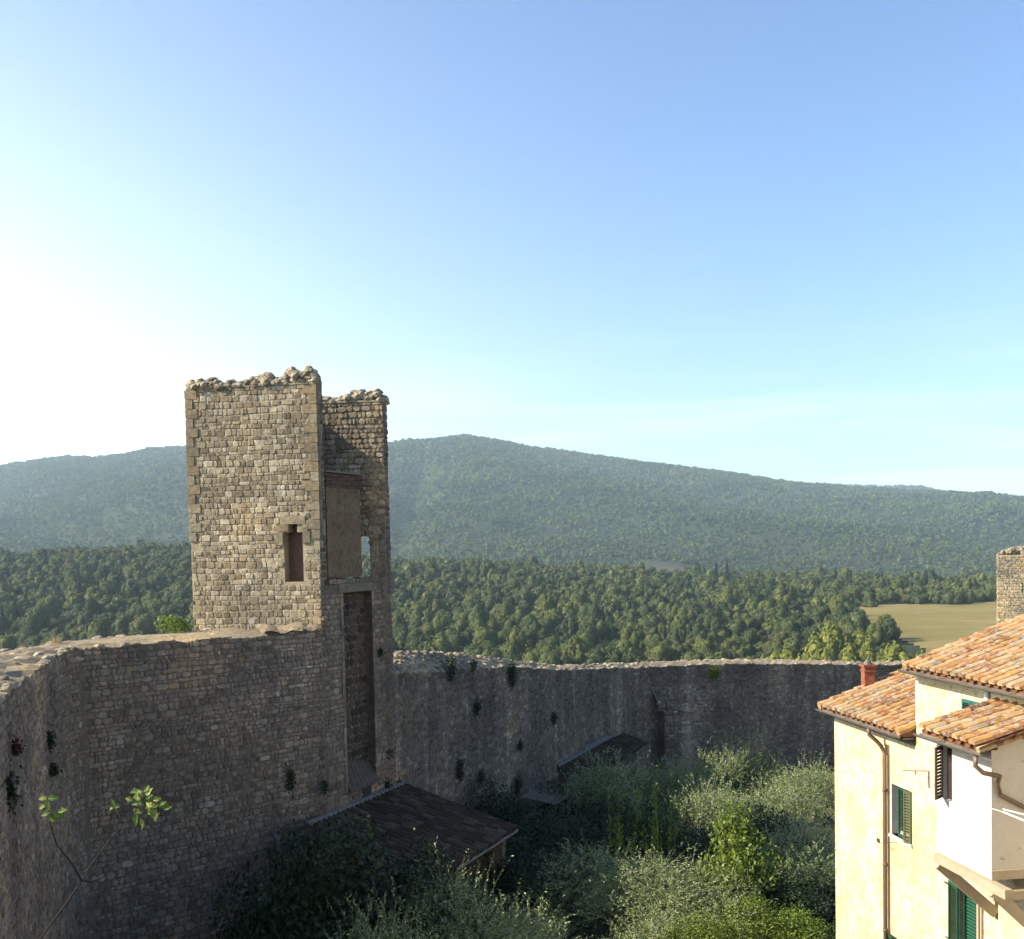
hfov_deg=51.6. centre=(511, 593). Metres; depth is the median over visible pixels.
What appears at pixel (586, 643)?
oak tree
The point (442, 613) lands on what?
oak tree
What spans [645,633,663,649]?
oak tree
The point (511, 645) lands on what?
oak tree
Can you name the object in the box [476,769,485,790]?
wall plant
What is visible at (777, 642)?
oak tree
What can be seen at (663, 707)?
curtain wall
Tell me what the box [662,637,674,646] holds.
oak tree
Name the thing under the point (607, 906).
olive tree
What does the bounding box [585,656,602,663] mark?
oak tree
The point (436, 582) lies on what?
oak tree
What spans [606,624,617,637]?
oak tree
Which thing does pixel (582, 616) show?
oak tree
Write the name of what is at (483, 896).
dark bush
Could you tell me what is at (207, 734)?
curtain wall
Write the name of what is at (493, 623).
oak tree
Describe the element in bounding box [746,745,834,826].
olive tree
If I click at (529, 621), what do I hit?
oak tree
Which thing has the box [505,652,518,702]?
wall plant
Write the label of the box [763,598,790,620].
oak tree
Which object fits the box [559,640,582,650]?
oak tree
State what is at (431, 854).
dark bush
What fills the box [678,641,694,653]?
oak tree
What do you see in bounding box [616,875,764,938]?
olive tree
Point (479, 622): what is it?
oak tree
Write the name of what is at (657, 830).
laurel bush
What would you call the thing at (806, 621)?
oak tree
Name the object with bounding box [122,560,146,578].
oak tree
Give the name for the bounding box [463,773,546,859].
dark bush
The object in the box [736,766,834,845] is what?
olive tree
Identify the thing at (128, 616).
oak tree
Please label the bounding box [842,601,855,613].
oak tree
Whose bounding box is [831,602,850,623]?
oak tree
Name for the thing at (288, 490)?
fortress tower
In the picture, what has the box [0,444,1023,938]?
ground
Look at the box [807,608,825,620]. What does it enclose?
oak tree
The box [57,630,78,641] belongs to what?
oak tree
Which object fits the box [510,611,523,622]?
oak tree
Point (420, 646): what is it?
oak tree
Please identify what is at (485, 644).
oak tree
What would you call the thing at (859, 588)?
oak tree
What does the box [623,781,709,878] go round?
laurel bush
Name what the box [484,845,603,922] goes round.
dark bush
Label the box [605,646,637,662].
oak tree
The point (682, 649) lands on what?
oak tree
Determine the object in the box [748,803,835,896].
olive tree
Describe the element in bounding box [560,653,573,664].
oak tree
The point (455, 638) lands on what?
oak tree
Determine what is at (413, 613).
oak tree
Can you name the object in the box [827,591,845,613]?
oak tree
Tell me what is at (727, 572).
cypress tree
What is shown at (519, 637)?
oak tree
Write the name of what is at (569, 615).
oak tree
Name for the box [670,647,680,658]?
oak tree
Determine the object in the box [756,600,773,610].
oak tree
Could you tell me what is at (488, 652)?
oak tree
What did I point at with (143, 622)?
oak tree
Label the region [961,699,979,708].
window
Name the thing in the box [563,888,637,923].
dark bush
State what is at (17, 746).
wall plant
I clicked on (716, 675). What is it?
wall plant
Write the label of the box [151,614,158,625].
oak tree
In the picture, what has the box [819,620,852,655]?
broadleaf tree
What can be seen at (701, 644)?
oak tree
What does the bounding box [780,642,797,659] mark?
broadleaf tree
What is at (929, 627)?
meadow
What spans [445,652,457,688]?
wall plant
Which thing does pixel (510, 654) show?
oak tree
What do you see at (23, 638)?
oak tree
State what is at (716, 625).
oak tree
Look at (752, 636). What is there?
oak tree
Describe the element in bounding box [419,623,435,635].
oak tree
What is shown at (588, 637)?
oak tree
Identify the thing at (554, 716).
wall plant
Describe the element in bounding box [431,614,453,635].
oak tree
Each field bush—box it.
[860,601,878,606]
[940,590,965,604]
[964,592,975,603]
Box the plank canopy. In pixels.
[521,785,573,827]
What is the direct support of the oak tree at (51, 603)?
on the ground at (672, 566)
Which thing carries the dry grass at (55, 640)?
on the curtain wall at (207, 734)
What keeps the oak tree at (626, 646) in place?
on the ground at (672, 566)
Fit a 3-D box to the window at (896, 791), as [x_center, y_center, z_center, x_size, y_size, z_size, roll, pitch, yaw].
[9.197,5.160,24.813,0.325,1.283,1.042,-2,3,-8]
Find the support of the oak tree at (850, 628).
on the ground at (672, 566)
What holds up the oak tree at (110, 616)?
on the ground at (672, 566)
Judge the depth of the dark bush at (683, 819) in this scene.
47.90 m
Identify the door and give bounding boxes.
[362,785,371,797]
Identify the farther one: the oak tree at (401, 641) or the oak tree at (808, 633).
the oak tree at (808, 633)
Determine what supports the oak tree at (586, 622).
on the ground at (672, 566)
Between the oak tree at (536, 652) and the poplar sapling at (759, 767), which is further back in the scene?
the oak tree at (536, 652)
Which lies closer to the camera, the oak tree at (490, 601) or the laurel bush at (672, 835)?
the laurel bush at (672, 835)
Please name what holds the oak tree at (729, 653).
on the ground at (672, 566)
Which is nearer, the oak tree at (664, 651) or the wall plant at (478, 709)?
the wall plant at (478, 709)
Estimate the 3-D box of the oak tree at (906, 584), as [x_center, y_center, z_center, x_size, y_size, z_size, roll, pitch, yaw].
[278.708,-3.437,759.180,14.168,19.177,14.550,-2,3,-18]
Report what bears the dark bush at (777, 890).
on the ground at (672, 566)
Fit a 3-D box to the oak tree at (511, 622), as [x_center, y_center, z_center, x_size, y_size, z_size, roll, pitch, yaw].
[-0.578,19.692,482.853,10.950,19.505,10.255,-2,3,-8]
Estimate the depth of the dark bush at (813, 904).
32.92 m
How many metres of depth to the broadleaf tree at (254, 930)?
26.47 m
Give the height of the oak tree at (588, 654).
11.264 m
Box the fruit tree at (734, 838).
[688,799,784,926]
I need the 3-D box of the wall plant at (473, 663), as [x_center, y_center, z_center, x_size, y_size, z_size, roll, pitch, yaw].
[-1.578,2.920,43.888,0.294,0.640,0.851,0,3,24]
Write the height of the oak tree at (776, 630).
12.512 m
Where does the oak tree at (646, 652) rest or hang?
on the ground at (672, 566)
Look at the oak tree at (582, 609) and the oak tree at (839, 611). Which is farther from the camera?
the oak tree at (582, 609)
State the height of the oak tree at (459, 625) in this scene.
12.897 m
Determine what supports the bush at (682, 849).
on the ground at (672, 566)
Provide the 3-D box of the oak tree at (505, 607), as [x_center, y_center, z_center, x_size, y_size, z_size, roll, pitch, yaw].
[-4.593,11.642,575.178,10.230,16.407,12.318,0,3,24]
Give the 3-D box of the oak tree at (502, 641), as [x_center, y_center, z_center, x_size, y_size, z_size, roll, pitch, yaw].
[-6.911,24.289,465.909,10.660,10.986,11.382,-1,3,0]
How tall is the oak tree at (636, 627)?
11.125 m
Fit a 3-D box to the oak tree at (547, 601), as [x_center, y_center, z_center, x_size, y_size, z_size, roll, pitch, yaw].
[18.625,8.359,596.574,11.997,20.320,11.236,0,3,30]
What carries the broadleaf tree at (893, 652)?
on the ground at (672, 566)
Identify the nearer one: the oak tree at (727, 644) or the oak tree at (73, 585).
the oak tree at (727, 644)
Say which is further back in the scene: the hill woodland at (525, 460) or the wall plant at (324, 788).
the hill woodland at (525, 460)
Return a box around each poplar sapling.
[709,725,755,798]
[739,724,782,803]
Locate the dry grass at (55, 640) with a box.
[47,635,63,643]
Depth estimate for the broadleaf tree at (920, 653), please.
353.71 m
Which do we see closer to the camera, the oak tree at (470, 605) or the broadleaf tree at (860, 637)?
the broadleaf tree at (860, 637)
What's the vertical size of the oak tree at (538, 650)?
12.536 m
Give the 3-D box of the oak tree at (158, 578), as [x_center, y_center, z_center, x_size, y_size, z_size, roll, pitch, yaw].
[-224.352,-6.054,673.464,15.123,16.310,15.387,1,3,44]
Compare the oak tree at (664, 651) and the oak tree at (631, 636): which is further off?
the oak tree at (631, 636)
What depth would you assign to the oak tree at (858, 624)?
441.12 m
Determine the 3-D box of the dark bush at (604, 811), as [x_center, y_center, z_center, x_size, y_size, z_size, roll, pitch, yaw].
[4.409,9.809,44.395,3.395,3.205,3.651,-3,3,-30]
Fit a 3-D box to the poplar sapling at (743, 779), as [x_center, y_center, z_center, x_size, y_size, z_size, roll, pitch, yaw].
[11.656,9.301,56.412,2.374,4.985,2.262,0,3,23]
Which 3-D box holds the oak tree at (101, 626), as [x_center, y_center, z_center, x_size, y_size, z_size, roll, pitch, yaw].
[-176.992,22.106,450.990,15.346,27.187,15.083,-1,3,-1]
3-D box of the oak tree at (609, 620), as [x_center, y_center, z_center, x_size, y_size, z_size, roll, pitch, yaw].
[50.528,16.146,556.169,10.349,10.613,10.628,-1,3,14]
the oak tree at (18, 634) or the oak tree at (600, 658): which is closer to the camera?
the oak tree at (600, 658)
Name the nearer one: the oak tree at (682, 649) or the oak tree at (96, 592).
the oak tree at (682, 649)
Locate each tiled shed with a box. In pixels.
[291,781,518,938]
[557,733,648,819]
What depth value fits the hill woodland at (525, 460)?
2577.69 m
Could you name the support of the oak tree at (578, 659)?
on the ground at (672, 566)
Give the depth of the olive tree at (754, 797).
44.23 m
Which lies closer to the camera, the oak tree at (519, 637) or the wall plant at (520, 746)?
the wall plant at (520, 746)
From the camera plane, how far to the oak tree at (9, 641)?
435.42 m
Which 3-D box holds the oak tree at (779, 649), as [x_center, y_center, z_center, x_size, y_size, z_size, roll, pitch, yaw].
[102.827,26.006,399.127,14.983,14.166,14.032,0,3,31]
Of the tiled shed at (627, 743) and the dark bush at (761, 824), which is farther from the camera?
the tiled shed at (627, 743)
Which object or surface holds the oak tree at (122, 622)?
on the ground at (672, 566)
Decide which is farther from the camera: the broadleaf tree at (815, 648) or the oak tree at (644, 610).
the oak tree at (644, 610)
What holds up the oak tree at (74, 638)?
on the ground at (672, 566)
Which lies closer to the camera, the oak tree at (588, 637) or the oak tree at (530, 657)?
the oak tree at (530, 657)
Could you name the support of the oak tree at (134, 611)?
on the ground at (672, 566)
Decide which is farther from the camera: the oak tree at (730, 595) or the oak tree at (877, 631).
the oak tree at (730, 595)
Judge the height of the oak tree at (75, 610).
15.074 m
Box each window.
[888,783,912,847]
[944,880,983,938]
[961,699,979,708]
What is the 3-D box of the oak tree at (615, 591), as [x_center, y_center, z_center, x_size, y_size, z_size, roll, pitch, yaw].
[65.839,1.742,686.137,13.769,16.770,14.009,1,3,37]
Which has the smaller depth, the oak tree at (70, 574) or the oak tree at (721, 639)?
the oak tree at (721, 639)
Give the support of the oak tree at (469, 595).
on the ground at (672, 566)
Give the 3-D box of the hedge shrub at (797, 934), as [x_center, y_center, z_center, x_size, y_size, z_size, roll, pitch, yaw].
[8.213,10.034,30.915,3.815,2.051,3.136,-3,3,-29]
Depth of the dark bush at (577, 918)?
32.68 m
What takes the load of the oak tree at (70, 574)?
on the ground at (672, 566)
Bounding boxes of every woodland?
[0,434,1023,577]
[0,539,996,661]
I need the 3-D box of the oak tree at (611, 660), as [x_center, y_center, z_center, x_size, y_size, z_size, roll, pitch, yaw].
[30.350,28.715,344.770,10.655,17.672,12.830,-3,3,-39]
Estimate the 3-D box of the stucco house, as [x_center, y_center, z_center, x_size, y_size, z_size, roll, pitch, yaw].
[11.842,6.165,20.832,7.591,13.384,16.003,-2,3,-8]
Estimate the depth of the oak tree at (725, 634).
483.40 m
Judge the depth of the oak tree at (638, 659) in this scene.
365.05 m
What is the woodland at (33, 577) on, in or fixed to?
on the ground at (672, 566)
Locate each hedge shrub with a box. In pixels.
[653,903,750,938]
[692,887,821,938]
[739,901,835,938]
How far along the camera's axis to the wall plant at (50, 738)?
24.23 m
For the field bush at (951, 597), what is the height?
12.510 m
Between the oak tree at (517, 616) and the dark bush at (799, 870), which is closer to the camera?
the dark bush at (799, 870)
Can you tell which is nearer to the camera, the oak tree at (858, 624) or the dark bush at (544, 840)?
the dark bush at (544, 840)
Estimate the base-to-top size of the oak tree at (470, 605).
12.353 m
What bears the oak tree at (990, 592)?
on the ground at (672, 566)
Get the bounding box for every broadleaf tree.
[208,819,353,938]
[241,811,455,938]
[763,648,782,659]
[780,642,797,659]
[797,631,837,660]
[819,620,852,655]
[835,641,865,661]
[851,628,876,652]
[858,644,882,661]
[878,640,913,661]
[912,650,924,658]
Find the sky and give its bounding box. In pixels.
[0,0,1023,495]
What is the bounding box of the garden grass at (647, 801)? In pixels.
[508,779,835,938]
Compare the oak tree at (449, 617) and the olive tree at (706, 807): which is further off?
the oak tree at (449, 617)
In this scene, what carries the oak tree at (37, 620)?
on the ground at (672, 566)
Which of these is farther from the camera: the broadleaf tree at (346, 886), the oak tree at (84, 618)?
the oak tree at (84, 618)
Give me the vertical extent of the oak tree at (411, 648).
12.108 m
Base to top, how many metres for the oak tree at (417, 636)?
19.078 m
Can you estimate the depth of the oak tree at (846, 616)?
491.84 m
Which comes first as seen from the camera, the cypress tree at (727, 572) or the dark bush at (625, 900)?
the dark bush at (625, 900)
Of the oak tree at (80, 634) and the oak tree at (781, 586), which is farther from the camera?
the oak tree at (781, 586)
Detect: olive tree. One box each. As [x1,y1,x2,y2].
[316,877,453,938]
[379,842,595,938]
[478,887,584,938]
[519,829,704,934]
[541,745,663,827]
[576,831,781,930]
[598,901,700,938]
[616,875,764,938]
[628,749,703,807]
[645,771,757,854]
[659,737,754,800]
[681,771,824,853]
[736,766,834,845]
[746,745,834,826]
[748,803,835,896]
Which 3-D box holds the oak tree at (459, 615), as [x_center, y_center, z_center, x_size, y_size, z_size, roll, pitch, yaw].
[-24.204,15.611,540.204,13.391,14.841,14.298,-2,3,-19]
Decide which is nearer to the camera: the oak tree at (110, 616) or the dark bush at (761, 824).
the dark bush at (761, 824)
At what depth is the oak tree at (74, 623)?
518.13 m
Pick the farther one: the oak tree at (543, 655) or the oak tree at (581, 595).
the oak tree at (581, 595)
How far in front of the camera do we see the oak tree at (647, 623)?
515.62 m
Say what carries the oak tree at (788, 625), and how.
on the ground at (672, 566)
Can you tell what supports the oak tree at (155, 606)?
on the ground at (672, 566)
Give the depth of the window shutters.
22.75 m
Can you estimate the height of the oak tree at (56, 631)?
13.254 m
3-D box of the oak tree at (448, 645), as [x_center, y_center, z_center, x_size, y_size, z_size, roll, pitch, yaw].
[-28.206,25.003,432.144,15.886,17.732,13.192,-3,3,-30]
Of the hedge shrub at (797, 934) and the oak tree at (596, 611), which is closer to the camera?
the hedge shrub at (797, 934)
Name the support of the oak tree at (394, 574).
on the ground at (672, 566)
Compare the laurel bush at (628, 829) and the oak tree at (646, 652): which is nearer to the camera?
the laurel bush at (628, 829)
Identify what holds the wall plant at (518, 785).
attached to the curtain wall at (663, 707)
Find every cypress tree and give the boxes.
[714,561,718,582]
[725,562,729,579]
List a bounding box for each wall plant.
[6,758,25,815]
[11,735,25,756]
[47,722,58,753]
[50,763,62,776]
[284,760,297,798]
[321,776,329,796]
[376,645,384,657]
[384,773,393,789]
[387,743,394,758]
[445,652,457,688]
[454,753,467,784]
[469,657,480,671]
[473,691,482,721]
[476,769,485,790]
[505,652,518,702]
[511,772,523,794]
[516,739,523,750]
[550,707,557,727]
[704,664,723,683]
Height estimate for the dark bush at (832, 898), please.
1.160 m
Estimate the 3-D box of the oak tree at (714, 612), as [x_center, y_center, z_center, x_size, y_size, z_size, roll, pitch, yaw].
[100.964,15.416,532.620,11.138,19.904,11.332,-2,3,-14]
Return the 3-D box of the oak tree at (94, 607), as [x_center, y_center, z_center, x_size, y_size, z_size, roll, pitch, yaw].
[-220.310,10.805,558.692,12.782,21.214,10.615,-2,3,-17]
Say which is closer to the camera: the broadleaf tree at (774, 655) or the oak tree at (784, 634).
the broadleaf tree at (774, 655)
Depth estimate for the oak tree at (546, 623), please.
520.72 m
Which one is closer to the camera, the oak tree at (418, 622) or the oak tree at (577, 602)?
the oak tree at (418, 622)
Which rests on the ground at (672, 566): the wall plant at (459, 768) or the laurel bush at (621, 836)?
the laurel bush at (621, 836)
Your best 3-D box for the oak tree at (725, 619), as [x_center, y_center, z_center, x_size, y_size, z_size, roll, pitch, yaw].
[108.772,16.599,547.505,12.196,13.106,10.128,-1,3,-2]
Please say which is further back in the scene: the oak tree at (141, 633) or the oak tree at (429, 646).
the oak tree at (141, 633)
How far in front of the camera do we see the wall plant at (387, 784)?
36.75 m
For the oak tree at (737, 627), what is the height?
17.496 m
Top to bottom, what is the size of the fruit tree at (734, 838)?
4.652 m
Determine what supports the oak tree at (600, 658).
on the ground at (672, 566)
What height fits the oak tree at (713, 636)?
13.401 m
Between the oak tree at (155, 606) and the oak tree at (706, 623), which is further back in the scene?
the oak tree at (155, 606)
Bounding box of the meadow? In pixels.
[860,602,996,652]
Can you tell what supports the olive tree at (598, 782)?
on the ground at (672, 566)
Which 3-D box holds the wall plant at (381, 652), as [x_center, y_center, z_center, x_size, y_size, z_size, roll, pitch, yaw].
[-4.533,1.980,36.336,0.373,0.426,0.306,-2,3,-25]
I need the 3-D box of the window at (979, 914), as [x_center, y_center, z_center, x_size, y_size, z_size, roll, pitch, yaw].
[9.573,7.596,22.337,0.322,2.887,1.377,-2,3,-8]
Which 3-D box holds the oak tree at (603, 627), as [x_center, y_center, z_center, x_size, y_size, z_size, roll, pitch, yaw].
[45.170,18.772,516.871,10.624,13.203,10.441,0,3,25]
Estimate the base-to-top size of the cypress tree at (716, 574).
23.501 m
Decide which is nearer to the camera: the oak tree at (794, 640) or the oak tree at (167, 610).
the oak tree at (794, 640)
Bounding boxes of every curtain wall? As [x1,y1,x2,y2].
[0,622,326,938]
[393,650,904,831]
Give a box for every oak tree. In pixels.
[0,592,14,603]
[0,632,18,649]
[12,630,29,641]
[17,633,32,645]
[23,602,48,635]
[23,634,46,647]
[37,593,60,617]
[40,634,57,644]
[43,626,61,637]
[49,617,58,629]
[52,613,76,631]
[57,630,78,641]
[61,568,81,587]
[61,606,82,616]
[63,579,82,599]
[63,618,77,633]
[69,624,86,636]
[69,636,80,640]
[75,609,92,627]
[78,629,87,638]
[79,614,112,639]
[82,584,106,602]
[82,595,106,614]
[99,612,116,621]
[111,629,127,636]
[113,613,131,634]
[116,610,135,621]
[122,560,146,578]
[128,606,146,617]
[128,611,157,634]
[131,629,146,635]
[142,598,153,606]
[147,572,165,590]
[148,597,166,614]
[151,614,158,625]
[158,604,180,617]
[161,618,186,633]
[168,580,184,591]
[170,588,190,604]
[391,568,398,580]
[392,609,403,617]
[392,613,407,630]
[392,624,408,641]
[392,635,406,649]
[402,642,418,651]
[404,626,433,649]
[408,609,423,621]
[410,602,425,611]
[411,617,424,626]
[415,640,427,651]
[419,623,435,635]
[421,639,439,651]
[424,578,446,588]
[428,630,446,638]
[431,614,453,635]
[432,635,461,651]
[434,645,447,652]
[437,611,453,617]
[445,613,453,623]
[447,629,469,650]
[451,618,468,632]
[452,610,468,625]
[461,591,482,607]
[463,600,482,611]
[463,644,489,655]
[467,602,489,625]
[470,625,499,647]
[473,618,489,629]
[474,642,490,648]
[479,645,503,657]
[481,592,497,611]
[486,616,501,632]
[494,601,512,619]
[496,637,505,645]
[498,616,520,635]
[499,628,511,643]
[502,638,519,658]
[505,582,521,588]
[506,626,534,654]
[506,650,523,659]
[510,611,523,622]
[512,586,534,605]
[520,612,537,626]
[520,625,548,645]
[521,649,541,660]
[525,615,542,645]
[525,653,538,661]
[527,620,548,644]
[529,645,558,652]
[535,633,561,649]
[536,591,555,610]
[538,616,554,629]
[538,619,553,633]
[538,649,565,664]
[539,651,561,664]
[542,645,560,654]
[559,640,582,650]
[560,633,587,655]
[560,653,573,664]
[561,612,577,623]
[567,598,583,606]
[567,651,585,664]
[568,587,590,603]
[575,625,601,645]
[576,604,590,615]
[578,613,585,622]
[578,615,597,630]
[579,638,590,648]
[580,631,594,650]
[583,601,606,621]
[584,651,599,659]
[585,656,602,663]
[591,648,606,658]
[592,655,603,662]
[596,619,615,640]
[603,638,620,655]
[604,655,618,662]
[605,615,614,624]
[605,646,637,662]
[606,584,623,597]
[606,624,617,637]
[616,626,639,650]
[618,638,640,657]
[623,623,640,631]
[625,653,644,661]
[638,604,659,617]
[638,615,659,630]
[643,646,655,657]
[644,626,659,635]
[644,633,662,641]
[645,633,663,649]
[647,642,679,660]
[652,655,663,660]
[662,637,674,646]
[670,614,692,644]
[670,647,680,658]
[672,642,686,659]
[675,605,696,620]
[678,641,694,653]
[682,649,704,660]
[683,637,696,651]
[686,621,709,640]
[693,637,718,652]
[694,619,710,629]
[702,605,724,624]
[702,649,728,659]
[707,629,718,643]
[708,615,727,633]
[710,630,724,644]
[717,629,730,640]
[719,584,740,604]
[721,639,739,651]
[722,616,730,624]
[722,647,733,659]
[726,616,749,636]
[727,634,745,646]
[730,646,752,658]
[738,655,758,658]
[740,612,760,628]
[740,628,761,645]
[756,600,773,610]
[762,634,784,650]
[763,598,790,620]
[767,645,796,656]
[768,625,780,638]
[770,637,793,648]
[772,580,797,601]
[772,630,789,638]
[780,615,802,634]
[783,629,805,655]
[788,612,812,629]
[802,625,820,640]
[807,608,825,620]
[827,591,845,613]
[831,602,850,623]
[837,613,850,623]
[840,618,865,632]
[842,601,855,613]
[843,624,856,635]
[846,585,862,592]
[866,622,889,645]
[873,613,889,622]
[874,615,901,639]
[875,585,899,603]
[897,577,908,588]
[984,581,996,601]
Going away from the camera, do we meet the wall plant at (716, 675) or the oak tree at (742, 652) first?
the wall plant at (716, 675)
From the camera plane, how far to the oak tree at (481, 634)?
458.07 m
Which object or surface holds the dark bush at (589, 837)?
on the ground at (672, 566)
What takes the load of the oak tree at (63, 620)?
on the ground at (672, 566)
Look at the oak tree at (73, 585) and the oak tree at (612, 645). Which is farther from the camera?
the oak tree at (73, 585)
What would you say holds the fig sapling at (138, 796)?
on the ground at (672, 566)
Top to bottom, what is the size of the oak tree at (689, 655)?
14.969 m
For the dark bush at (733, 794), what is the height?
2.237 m
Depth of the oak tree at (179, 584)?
636.82 m
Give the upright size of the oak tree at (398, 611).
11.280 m
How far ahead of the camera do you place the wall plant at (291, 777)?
32.49 m
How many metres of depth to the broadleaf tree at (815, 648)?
351.44 m
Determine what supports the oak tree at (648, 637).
on the ground at (672, 566)
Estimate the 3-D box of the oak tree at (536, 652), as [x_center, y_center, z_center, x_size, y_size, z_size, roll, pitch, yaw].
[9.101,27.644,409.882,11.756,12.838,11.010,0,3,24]
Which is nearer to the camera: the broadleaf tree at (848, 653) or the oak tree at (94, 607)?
the broadleaf tree at (848, 653)
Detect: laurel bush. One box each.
[600,771,686,875]
[605,781,640,890]
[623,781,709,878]
[633,760,681,873]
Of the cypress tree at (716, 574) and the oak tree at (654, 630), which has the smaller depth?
the oak tree at (654, 630)
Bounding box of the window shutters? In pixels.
[906,790,975,938]
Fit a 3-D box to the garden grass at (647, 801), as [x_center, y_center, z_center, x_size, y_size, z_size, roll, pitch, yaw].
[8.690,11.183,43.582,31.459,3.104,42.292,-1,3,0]
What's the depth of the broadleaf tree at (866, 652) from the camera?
359.35 m
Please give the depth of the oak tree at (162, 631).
510.82 m
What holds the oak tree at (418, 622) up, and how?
on the ground at (672, 566)
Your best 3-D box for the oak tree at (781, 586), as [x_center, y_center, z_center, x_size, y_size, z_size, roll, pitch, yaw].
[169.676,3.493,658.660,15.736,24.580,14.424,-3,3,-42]
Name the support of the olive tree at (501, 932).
on the ground at (672, 566)
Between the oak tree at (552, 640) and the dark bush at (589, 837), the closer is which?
the dark bush at (589, 837)
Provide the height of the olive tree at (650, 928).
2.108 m
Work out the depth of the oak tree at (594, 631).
484.86 m
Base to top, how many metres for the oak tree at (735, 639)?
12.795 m
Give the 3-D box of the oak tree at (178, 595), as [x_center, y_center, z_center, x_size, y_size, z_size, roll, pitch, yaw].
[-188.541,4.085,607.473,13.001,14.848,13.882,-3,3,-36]
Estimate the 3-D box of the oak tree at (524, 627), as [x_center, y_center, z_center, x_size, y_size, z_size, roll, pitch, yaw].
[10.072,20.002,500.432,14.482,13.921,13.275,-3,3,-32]
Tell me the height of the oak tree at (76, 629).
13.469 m
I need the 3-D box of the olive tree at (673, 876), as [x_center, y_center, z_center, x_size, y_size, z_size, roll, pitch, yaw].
[5.634,9.174,33.133,5.754,3.595,6.677,0,3,33]
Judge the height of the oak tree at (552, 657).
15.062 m
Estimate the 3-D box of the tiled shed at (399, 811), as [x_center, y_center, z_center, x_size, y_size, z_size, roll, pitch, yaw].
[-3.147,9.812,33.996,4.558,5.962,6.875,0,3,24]
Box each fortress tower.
[184,365,395,812]
[996,545,1023,623]
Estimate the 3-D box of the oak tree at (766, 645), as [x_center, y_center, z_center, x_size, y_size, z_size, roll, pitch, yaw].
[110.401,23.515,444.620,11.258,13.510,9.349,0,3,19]
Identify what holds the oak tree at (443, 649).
on the ground at (672, 566)
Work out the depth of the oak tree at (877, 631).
416.94 m
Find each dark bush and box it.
[381,828,475,934]
[405,899,486,938]
[445,874,529,938]
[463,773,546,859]
[482,835,569,909]
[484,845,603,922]
[506,799,586,895]
[519,895,612,938]
[532,777,596,836]
[550,812,625,878]
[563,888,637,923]
[567,788,652,855]
[572,919,672,938]
[594,881,662,920]
[622,797,686,849]
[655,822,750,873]
[655,869,738,924]
[657,798,719,837]
[693,787,753,826]
[725,854,809,925]
[727,798,824,869]
[750,847,834,897]
[753,881,835,934]
[802,886,835,919]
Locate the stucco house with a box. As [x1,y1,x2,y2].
[815,614,1023,938]
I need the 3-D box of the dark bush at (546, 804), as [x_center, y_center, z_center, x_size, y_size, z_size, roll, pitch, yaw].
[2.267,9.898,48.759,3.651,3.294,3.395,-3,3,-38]
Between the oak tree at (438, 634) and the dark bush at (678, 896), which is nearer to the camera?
the dark bush at (678, 896)
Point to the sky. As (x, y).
(774, 239)
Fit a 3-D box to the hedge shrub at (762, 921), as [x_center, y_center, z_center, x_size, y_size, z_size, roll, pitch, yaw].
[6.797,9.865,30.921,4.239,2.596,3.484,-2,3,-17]
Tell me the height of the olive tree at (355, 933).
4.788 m
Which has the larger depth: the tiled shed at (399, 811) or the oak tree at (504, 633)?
the oak tree at (504, 633)
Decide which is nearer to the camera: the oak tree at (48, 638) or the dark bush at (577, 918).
the dark bush at (577, 918)
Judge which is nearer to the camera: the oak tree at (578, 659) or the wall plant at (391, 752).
the wall plant at (391, 752)
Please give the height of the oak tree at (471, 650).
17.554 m
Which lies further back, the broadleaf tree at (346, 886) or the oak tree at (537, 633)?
the oak tree at (537, 633)
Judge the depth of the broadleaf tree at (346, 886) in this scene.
27.24 m
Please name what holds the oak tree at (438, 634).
on the ground at (672, 566)
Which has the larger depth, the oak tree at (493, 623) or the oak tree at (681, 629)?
the oak tree at (493, 623)
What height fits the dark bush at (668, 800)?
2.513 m
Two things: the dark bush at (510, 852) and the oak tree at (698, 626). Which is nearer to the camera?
the dark bush at (510, 852)
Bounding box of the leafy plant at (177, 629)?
[154,614,191,633]
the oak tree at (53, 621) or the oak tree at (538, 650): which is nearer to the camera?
the oak tree at (538, 650)
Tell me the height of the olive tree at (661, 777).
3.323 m
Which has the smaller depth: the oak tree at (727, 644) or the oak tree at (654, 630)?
the oak tree at (727, 644)
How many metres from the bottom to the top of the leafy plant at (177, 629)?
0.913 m
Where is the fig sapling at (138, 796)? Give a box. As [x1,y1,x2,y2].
[39,785,172,938]
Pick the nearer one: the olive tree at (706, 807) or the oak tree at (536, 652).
the olive tree at (706, 807)
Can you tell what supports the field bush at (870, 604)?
on the meadow
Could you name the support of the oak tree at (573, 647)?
on the ground at (672, 566)
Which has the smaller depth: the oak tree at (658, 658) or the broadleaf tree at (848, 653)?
the broadleaf tree at (848, 653)
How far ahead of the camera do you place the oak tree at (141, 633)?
464.09 m
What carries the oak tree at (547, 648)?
on the ground at (672, 566)
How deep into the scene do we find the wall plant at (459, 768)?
42.75 m
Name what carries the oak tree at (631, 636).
on the ground at (672, 566)
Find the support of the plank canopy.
on the ground at (672, 566)
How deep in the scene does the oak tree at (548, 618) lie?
535.03 m
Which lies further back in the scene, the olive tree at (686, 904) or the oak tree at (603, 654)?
the oak tree at (603, 654)
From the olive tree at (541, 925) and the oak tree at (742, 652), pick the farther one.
the oak tree at (742, 652)
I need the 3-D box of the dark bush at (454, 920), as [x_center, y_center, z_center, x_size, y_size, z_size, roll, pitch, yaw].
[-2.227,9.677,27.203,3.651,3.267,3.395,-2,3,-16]

